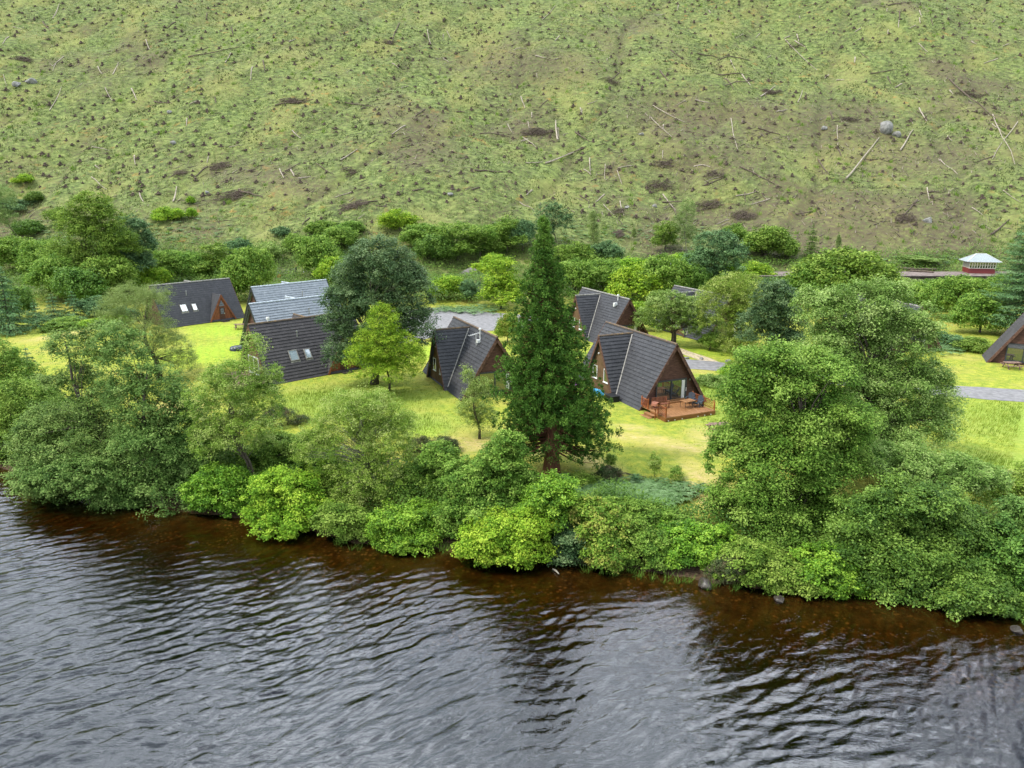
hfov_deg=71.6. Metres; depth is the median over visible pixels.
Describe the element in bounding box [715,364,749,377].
bush
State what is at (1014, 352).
patio door
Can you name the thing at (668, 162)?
brash heap
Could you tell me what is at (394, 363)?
rowan tree
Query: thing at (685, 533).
bank shrub
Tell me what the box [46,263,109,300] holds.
bush
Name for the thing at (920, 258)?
bush
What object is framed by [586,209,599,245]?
birch tree
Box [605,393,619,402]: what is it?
storage box
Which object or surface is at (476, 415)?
rowan tree
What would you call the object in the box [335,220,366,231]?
bush
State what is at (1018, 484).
rowan tree
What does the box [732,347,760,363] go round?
bush
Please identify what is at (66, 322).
bush
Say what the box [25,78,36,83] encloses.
boulder
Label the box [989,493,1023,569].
bank shrub
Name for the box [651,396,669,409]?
garden bench
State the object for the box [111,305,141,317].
bush
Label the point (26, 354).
spruce tree
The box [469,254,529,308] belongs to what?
tree
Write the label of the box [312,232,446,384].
sycamore tree
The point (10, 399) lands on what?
alder tree
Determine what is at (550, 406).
giant conifer
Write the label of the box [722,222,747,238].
bush
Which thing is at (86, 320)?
bush
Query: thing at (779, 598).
boulder
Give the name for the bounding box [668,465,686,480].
sapling
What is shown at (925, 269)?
timber log
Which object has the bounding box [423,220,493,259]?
tree
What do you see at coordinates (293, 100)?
brash heap
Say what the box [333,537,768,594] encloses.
shore reeds
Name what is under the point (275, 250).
bush
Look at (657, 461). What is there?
sapling
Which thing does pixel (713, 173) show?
brash heap
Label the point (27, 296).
bush
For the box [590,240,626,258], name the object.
bush
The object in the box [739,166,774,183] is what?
fallen log
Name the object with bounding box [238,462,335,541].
bank shrub
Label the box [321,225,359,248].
bush
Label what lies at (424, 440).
broom bush
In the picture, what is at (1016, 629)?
boulder
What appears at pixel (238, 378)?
slatted deck
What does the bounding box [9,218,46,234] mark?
bush
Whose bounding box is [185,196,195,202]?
bush
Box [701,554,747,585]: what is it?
broom bush
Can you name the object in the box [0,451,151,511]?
bank shrub
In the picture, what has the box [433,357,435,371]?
window
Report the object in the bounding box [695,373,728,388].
bush
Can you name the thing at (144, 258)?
ash tree
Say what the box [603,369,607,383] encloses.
window
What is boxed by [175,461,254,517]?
bank shrub
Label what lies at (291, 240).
bush
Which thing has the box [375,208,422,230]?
bush
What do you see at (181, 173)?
brash heap
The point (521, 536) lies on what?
bank shrub
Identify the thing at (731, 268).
bush
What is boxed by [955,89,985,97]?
brash heap
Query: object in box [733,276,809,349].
sycamore tree
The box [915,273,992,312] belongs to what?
bush
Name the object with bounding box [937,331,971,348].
bush
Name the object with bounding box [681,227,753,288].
ash tree
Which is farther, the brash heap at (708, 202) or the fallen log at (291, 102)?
the fallen log at (291, 102)
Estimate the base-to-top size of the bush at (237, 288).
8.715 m
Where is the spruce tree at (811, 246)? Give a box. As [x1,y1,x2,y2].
[801,223,820,258]
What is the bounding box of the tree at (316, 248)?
[291,232,346,273]
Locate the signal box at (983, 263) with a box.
[959,253,1001,273]
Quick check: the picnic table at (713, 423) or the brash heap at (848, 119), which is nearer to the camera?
the picnic table at (713, 423)
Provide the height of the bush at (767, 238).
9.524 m
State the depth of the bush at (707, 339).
90.88 m
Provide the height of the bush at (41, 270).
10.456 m
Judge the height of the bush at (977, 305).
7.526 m
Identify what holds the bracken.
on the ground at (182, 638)
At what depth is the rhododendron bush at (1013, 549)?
39.51 m
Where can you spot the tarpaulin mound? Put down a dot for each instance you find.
(234, 348)
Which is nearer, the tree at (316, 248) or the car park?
the car park
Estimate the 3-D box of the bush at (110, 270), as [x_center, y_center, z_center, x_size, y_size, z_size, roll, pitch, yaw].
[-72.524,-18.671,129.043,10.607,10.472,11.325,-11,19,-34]
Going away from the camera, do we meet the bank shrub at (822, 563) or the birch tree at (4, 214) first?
the bank shrub at (822, 563)
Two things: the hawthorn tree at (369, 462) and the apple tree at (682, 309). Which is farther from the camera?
the apple tree at (682, 309)
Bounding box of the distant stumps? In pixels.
[0,0,1023,196]
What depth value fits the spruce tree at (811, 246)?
164.55 m
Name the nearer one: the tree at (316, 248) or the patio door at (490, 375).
the patio door at (490, 375)
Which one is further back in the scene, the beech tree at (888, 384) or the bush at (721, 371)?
the bush at (721, 371)
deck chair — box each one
[685,392,695,403]
[693,395,703,407]
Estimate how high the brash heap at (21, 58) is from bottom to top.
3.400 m
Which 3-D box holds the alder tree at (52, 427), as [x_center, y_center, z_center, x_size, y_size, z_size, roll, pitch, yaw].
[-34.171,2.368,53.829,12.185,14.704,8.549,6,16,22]
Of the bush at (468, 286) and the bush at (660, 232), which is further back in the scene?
the bush at (660, 232)
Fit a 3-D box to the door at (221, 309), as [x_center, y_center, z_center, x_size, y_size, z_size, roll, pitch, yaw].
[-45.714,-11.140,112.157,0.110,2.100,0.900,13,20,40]
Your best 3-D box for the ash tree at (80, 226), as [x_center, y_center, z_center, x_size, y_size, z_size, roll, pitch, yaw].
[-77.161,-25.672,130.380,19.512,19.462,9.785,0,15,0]
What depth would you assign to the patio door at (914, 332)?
90.06 m
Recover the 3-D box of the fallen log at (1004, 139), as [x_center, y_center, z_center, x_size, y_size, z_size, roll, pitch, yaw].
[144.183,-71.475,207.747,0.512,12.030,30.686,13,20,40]
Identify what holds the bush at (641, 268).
on the ground at (182, 638)
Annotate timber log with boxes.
[910,270,933,272]
[914,268,936,269]
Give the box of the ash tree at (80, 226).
[38,189,146,267]
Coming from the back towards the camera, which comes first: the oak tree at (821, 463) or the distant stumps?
the distant stumps
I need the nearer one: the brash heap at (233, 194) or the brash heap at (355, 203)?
the brash heap at (355, 203)
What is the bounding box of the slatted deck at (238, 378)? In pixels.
[212,365,266,387]
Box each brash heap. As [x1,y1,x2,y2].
[11,55,32,62]
[169,169,187,176]
[209,162,232,170]
[213,187,255,200]
[279,97,308,103]
[338,199,367,211]
[341,165,359,176]
[381,39,394,44]
[521,127,553,135]
[602,76,620,85]
[611,206,626,213]
[612,230,626,237]
[644,179,673,191]
[653,158,676,168]
[695,198,722,210]
[705,170,728,177]
[730,209,758,220]
[761,88,783,94]
[839,115,861,122]
[893,213,918,223]
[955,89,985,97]
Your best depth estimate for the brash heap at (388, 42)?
267.61 m
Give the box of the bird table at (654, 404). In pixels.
[651,401,660,419]
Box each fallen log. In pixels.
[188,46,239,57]
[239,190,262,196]
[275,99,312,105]
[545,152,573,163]
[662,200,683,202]
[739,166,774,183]
[758,127,779,134]
[845,137,879,178]
[900,130,912,150]
[949,78,995,118]
[990,219,1009,234]
[992,114,1014,163]
[992,121,1017,158]
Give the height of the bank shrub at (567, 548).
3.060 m
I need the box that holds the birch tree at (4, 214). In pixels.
[0,183,23,236]
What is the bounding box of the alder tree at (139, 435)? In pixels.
[69,317,241,519]
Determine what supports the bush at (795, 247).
on the ground at (182, 638)
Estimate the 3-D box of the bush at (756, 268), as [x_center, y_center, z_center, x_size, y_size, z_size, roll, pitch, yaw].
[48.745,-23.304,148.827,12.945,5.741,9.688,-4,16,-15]
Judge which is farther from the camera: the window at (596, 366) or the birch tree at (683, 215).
the birch tree at (683, 215)
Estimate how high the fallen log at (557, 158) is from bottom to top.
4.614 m
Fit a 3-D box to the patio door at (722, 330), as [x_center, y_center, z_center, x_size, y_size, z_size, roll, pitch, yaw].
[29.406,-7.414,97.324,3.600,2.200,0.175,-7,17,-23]
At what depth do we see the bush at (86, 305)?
113.64 m
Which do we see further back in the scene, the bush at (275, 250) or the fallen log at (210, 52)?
the fallen log at (210, 52)
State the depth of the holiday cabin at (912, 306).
90.36 m
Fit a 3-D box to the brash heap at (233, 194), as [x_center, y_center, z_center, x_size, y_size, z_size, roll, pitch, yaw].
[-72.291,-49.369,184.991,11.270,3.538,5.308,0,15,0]
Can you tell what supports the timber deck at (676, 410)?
on the ground at (182, 638)
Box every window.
[248,356,258,372]
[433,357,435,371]
[593,364,597,378]
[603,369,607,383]
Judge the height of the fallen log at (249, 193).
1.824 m
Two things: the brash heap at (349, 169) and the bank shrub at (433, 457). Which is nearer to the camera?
the bank shrub at (433, 457)
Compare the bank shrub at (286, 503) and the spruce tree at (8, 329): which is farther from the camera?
the spruce tree at (8, 329)
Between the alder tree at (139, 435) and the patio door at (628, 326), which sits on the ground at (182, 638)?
the alder tree at (139, 435)
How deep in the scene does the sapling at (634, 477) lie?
49.83 m
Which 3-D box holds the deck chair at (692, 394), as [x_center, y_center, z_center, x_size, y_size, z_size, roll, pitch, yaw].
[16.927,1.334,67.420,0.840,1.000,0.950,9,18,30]
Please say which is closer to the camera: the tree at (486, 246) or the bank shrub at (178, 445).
the bank shrub at (178, 445)
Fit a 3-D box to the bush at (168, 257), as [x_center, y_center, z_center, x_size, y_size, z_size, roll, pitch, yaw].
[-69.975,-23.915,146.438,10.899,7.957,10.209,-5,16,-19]
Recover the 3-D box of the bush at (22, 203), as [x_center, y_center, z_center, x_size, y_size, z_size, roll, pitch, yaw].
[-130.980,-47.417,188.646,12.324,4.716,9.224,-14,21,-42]
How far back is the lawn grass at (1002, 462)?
65.60 m
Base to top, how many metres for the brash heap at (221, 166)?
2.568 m
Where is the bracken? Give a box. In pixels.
[2,211,1022,534]
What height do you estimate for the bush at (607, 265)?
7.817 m
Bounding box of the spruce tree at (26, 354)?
[21,345,42,382]
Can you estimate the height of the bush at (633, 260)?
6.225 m
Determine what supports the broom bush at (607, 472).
on the ground at (182, 638)
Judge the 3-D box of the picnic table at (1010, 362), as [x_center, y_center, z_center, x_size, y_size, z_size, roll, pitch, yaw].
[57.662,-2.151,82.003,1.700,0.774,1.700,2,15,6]
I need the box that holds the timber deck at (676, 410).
[640,391,715,421]
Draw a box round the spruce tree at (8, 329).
[0,266,35,336]
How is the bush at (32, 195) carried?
on the ground at (182, 638)
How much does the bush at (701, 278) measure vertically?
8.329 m
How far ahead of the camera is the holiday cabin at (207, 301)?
110.95 m
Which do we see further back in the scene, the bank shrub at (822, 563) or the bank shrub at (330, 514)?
the bank shrub at (330, 514)
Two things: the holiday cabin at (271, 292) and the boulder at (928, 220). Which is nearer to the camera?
the holiday cabin at (271, 292)
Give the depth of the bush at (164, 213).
173.62 m
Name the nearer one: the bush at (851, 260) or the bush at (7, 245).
the bush at (851, 260)
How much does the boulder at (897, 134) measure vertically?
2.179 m
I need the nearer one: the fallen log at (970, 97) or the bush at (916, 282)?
the bush at (916, 282)
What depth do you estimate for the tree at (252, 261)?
124.97 m
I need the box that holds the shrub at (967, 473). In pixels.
[850,434,1014,496]
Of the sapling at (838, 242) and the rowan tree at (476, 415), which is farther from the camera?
the sapling at (838, 242)
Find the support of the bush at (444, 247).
on the ground at (182, 638)
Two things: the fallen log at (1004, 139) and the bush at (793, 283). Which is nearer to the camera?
the bush at (793, 283)
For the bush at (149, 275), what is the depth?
137.78 m
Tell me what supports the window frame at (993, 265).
in the signal box at (983, 263)
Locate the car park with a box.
[393,308,529,341]
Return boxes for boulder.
[12,81,20,86]
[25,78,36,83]
[698,577,711,589]
[773,595,783,602]
[880,121,892,133]
[892,131,900,137]
[922,217,931,222]
[1010,625,1023,634]
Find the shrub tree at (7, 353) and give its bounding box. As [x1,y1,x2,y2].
[0,334,48,392]
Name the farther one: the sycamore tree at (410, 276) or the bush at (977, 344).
the bush at (977, 344)
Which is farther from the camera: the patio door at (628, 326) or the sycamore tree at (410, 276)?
the patio door at (628, 326)
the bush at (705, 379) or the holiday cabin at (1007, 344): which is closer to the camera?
the bush at (705, 379)
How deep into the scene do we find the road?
73.00 m
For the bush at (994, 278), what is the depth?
127.40 m
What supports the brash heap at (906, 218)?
on the ground at (182, 638)
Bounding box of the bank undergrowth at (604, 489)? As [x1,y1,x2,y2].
[0,409,1023,590]
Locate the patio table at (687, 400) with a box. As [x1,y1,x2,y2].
[680,398,695,407]
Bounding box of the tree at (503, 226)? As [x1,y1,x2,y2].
[489,214,529,252]
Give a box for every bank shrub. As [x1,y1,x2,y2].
[0,384,78,418]
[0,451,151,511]
[145,425,223,490]
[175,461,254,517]
[224,426,324,477]
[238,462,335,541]
[287,452,352,492]
[307,498,374,543]
[362,496,453,557]
[393,437,463,499]
[430,427,544,539]
[446,503,566,570]
[512,468,586,538]
[525,470,603,488]
[541,521,593,567]
[563,493,637,573]
[602,495,690,572]
[641,513,714,569]
[691,521,757,580]
[709,534,830,600]
[787,540,875,599]
[921,566,1023,624]
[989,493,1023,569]
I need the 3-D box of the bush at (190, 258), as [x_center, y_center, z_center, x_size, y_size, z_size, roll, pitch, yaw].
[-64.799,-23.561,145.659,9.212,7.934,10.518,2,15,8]
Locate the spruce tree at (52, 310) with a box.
[40,293,67,321]
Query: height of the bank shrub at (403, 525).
3.150 m
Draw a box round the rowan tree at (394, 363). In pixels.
[341,300,428,390]
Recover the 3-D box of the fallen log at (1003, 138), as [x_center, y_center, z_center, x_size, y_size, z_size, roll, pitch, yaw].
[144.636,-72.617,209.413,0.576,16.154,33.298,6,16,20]
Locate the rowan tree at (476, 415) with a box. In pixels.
[451,363,499,438]
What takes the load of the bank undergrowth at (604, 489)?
on the ground at (182, 638)
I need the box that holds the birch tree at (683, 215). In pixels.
[669,198,698,252]
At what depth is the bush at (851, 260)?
121.39 m
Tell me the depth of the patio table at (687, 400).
65.98 m
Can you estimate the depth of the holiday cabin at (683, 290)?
99.87 m
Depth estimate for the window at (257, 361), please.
77.46 m
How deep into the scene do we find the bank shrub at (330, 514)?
45.77 m
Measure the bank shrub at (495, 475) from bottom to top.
7.413 m
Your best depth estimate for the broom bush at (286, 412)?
62.24 m
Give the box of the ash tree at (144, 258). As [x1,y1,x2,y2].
[109,211,160,272]
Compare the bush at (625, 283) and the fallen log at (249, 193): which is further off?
the fallen log at (249, 193)
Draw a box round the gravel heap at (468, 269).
[459,268,482,274]
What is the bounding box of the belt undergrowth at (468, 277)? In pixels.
[0,232,1023,303]
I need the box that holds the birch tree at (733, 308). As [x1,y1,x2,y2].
[693,270,769,354]
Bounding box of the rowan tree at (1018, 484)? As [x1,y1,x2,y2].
[969,458,1023,500]
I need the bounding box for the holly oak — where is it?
[799,465,1010,610]
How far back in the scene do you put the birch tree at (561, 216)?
165.23 m
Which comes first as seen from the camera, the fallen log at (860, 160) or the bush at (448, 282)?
the bush at (448, 282)
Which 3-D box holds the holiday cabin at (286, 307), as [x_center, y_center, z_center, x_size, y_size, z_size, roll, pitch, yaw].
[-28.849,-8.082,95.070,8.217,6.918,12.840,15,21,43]
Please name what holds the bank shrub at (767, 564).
on the ground at (182, 638)
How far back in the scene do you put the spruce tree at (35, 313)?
106.05 m
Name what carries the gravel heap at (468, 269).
on the ground at (182, 638)
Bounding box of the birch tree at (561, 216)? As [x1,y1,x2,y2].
[533,199,575,245]
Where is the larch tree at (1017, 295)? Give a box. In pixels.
[977,218,1023,330]
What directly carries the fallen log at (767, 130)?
on the ground at (182, 638)
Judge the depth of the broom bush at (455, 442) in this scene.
56.04 m
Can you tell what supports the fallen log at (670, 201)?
on the ground at (182, 638)
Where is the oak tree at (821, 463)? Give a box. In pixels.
[698,334,888,551]
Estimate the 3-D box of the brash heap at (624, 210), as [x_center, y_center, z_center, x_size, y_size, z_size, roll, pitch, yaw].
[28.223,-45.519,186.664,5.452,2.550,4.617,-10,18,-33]
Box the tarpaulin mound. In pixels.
[229,345,241,351]
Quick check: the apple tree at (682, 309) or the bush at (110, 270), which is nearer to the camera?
the apple tree at (682, 309)
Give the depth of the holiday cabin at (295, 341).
78.33 m
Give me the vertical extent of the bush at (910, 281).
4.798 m
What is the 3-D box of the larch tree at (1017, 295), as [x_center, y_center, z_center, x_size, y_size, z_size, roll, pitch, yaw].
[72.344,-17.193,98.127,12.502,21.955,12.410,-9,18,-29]
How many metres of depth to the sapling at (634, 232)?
174.39 m
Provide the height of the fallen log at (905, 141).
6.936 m
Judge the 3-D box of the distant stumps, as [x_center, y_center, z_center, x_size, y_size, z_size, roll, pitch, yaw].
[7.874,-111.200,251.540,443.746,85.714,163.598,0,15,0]
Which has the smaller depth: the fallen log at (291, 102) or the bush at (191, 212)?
the bush at (191, 212)
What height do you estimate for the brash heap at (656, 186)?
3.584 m
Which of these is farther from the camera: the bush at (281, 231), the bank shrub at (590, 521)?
the bush at (281, 231)
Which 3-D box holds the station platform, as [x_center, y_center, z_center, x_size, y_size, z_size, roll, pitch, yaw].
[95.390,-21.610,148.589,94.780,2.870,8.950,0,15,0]
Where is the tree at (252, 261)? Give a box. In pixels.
[219,244,280,291]
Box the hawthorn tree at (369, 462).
[287,381,422,523]
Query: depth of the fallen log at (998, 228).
171.20 m
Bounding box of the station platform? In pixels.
[748,272,1020,282]
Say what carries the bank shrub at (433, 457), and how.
on the ground at (182, 638)
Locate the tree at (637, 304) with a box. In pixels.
[633,300,657,328]
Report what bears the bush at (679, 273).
on the ground at (182, 638)
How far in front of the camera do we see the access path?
88.82 m
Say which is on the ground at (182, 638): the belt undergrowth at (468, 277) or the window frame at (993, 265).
the belt undergrowth at (468, 277)
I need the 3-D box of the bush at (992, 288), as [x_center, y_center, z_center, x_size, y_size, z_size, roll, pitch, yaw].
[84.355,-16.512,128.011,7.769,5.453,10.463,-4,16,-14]
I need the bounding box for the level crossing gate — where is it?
[274,267,296,274]
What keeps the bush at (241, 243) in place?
on the ground at (182, 638)
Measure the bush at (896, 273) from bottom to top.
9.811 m
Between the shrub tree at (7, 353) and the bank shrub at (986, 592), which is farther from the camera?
the shrub tree at (7, 353)
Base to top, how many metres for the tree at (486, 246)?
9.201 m
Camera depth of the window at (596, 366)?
73.14 m
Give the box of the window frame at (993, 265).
[969,262,996,268]
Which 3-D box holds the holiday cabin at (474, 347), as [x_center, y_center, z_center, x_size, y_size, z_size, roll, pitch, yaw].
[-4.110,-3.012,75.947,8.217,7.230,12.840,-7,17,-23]
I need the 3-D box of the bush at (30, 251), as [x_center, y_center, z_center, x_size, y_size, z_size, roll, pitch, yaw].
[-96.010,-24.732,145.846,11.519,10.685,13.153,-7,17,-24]
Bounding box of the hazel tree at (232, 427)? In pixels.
[176,328,289,479]
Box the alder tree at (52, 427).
[0,315,141,505]
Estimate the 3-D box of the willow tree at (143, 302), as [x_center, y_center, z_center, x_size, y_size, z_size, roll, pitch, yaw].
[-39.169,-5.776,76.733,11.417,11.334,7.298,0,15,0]
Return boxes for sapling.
[604,453,617,465]
[629,472,641,480]
[631,227,636,237]
[646,450,661,476]
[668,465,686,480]
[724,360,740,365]
[835,234,841,251]
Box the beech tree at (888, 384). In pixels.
[787,272,972,471]
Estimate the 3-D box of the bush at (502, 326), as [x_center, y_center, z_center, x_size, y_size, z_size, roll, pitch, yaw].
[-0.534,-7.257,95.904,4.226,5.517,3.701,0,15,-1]
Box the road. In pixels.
[686,359,1023,401]
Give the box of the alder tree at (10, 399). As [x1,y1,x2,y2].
[0,371,66,466]
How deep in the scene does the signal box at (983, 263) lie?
148.75 m
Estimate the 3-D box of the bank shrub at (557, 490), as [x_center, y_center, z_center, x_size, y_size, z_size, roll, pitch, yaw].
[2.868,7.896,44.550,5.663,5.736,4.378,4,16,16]
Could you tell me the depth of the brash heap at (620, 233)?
175.91 m
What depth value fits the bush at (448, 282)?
127.14 m
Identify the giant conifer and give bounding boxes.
[482,214,623,474]
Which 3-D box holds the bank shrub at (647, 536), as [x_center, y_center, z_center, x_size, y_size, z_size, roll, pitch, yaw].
[8.278,8.992,44.058,6.809,3.708,5.143,0,15,0]
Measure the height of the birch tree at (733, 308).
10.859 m
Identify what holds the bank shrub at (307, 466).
on the ground at (182, 638)
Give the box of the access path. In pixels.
[680,348,717,361]
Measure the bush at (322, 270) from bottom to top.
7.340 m
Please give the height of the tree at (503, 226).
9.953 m
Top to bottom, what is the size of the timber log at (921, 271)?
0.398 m
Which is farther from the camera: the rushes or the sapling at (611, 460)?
the rushes
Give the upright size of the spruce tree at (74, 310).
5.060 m
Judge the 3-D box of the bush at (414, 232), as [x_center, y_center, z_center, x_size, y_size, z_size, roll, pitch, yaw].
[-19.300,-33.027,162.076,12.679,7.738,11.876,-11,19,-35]
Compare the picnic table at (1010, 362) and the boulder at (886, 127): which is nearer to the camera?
the picnic table at (1010, 362)
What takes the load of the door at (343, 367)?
in the holiday cabin at (295, 341)
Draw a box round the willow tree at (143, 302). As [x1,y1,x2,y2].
[89,279,202,378]
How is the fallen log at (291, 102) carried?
on the ground at (182, 638)
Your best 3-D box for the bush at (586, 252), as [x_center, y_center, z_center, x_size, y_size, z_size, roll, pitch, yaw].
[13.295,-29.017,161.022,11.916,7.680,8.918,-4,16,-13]
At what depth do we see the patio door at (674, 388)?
67.86 m
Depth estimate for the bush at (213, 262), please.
143.75 m
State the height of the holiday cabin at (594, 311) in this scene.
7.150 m
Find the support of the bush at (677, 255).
on the ground at (182, 638)
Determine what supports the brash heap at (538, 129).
on the ground at (182, 638)
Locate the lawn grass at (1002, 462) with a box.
[4,288,1023,490]
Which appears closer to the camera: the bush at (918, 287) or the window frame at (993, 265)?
the bush at (918, 287)
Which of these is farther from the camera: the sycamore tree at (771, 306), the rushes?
the rushes
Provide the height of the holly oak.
7.223 m
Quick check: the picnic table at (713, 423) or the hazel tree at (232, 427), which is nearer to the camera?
the hazel tree at (232, 427)
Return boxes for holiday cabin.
[144,278,243,327]
[239,295,339,344]
[241,313,371,383]
[243,279,329,322]
[422,316,512,400]
[569,287,647,342]
[579,321,706,410]
[653,285,743,339]
[840,294,941,351]
[982,313,1023,364]
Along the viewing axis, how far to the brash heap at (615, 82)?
243.50 m
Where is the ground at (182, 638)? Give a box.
[0,0,1023,767]
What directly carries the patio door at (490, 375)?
in the holiday cabin at (474, 347)
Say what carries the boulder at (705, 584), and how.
on the ground at (182, 638)
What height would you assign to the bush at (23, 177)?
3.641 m
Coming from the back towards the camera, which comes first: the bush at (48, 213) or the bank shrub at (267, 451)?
the bush at (48, 213)
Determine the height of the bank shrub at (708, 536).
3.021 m
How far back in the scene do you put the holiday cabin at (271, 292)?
108.74 m
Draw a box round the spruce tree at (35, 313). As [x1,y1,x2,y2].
[23,302,48,329]
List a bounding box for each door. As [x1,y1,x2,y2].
[219,307,225,319]
[340,358,347,369]
[478,370,511,393]
[622,324,637,330]
[655,378,686,401]
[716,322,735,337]
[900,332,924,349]
[1004,343,1023,362]
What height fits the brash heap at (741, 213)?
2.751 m
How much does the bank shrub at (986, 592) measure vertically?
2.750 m
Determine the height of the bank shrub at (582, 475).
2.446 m
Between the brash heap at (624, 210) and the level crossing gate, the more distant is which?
the brash heap at (624, 210)
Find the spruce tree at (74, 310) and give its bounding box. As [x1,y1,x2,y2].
[61,290,89,318]
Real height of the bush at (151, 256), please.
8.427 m
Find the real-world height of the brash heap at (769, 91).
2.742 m
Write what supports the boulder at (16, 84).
on the ground at (182, 638)
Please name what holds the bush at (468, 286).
on the ground at (182, 638)
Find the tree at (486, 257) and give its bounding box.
[477,252,504,271]
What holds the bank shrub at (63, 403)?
on the ground at (182, 638)
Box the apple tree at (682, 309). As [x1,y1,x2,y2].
[629,289,725,342]
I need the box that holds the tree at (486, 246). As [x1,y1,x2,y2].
[454,223,505,256]
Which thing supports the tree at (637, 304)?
on the ground at (182, 638)
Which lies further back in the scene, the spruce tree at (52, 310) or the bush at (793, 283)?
the bush at (793, 283)
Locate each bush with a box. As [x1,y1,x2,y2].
[0,197,37,210]
[0,234,37,269]
[0,284,37,318]
[8,173,34,182]
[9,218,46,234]
[11,237,72,274]
[19,252,83,299]
[22,191,44,202]
[36,315,88,331]
[39,206,70,222]
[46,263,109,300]
[76,294,110,317]
[77,315,131,326]
[80,253,143,294]
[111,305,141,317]
[130,249,167,269]
[131,266,178,288]
[149,206,186,220]
[153,248,185,276]
[173,250,213,277]
[183,242,256,276]
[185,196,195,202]
[185,207,198,217]
[214,264,249,293]
[222,238,252,253]
[255,241,288,259]
[258,403,316,425]
[268,226,290,235]
[281,232,310,249]
[312,255,345,284]
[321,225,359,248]
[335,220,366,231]
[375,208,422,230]
[398,222,453,244]
[404,433,432,459]
[409,233,460,262]
[425,273,465,298]
[433,434,463,449]
[456,279,481,298]
[493,310,517,341]
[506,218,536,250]
[552,239,596,261]
[558,257,601,293]
[587,257,622,289]
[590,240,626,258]
[592,465,645,480]
[603,261,671,300]
[613,255,642,271]
[634,252,697,301]
[634,258,664,276]
[649,221,681,250]
[669,252,696,268]
[680,263,713,290]
[695,332,723,349]
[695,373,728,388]
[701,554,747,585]
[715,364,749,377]
[718,264,751,292]
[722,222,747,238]
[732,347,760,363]
[733,260,777,275]
[739,224,797,255]
[772,237,801,259]
[782,244,896,291]
[782,260,847,301]
[849,259,906,294]
[890,275,924,286]
[896,254,947,262]
[896,281,929,305]
[907,276,961,306]
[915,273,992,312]
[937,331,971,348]
[947,289,1019,332]
[947,336,990,353]
[965,520,1023,591]
[973,277,1009,299]
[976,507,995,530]
[986,272,1023,292]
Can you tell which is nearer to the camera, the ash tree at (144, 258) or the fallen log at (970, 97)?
the ash tree at (144, 258)
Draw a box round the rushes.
[0,1,1020,265]
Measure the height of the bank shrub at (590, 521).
4.603 m
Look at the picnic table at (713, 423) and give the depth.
60.48 m
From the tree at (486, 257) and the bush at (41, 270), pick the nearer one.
the bush at (41, 270)
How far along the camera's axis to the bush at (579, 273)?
129.17 m
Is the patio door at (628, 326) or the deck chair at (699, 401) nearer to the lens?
the deck chair at (699, 401)
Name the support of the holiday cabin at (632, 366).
on the ground at (182, 638)
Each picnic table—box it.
[705,422,730,430]
[1001,361,1023,369]

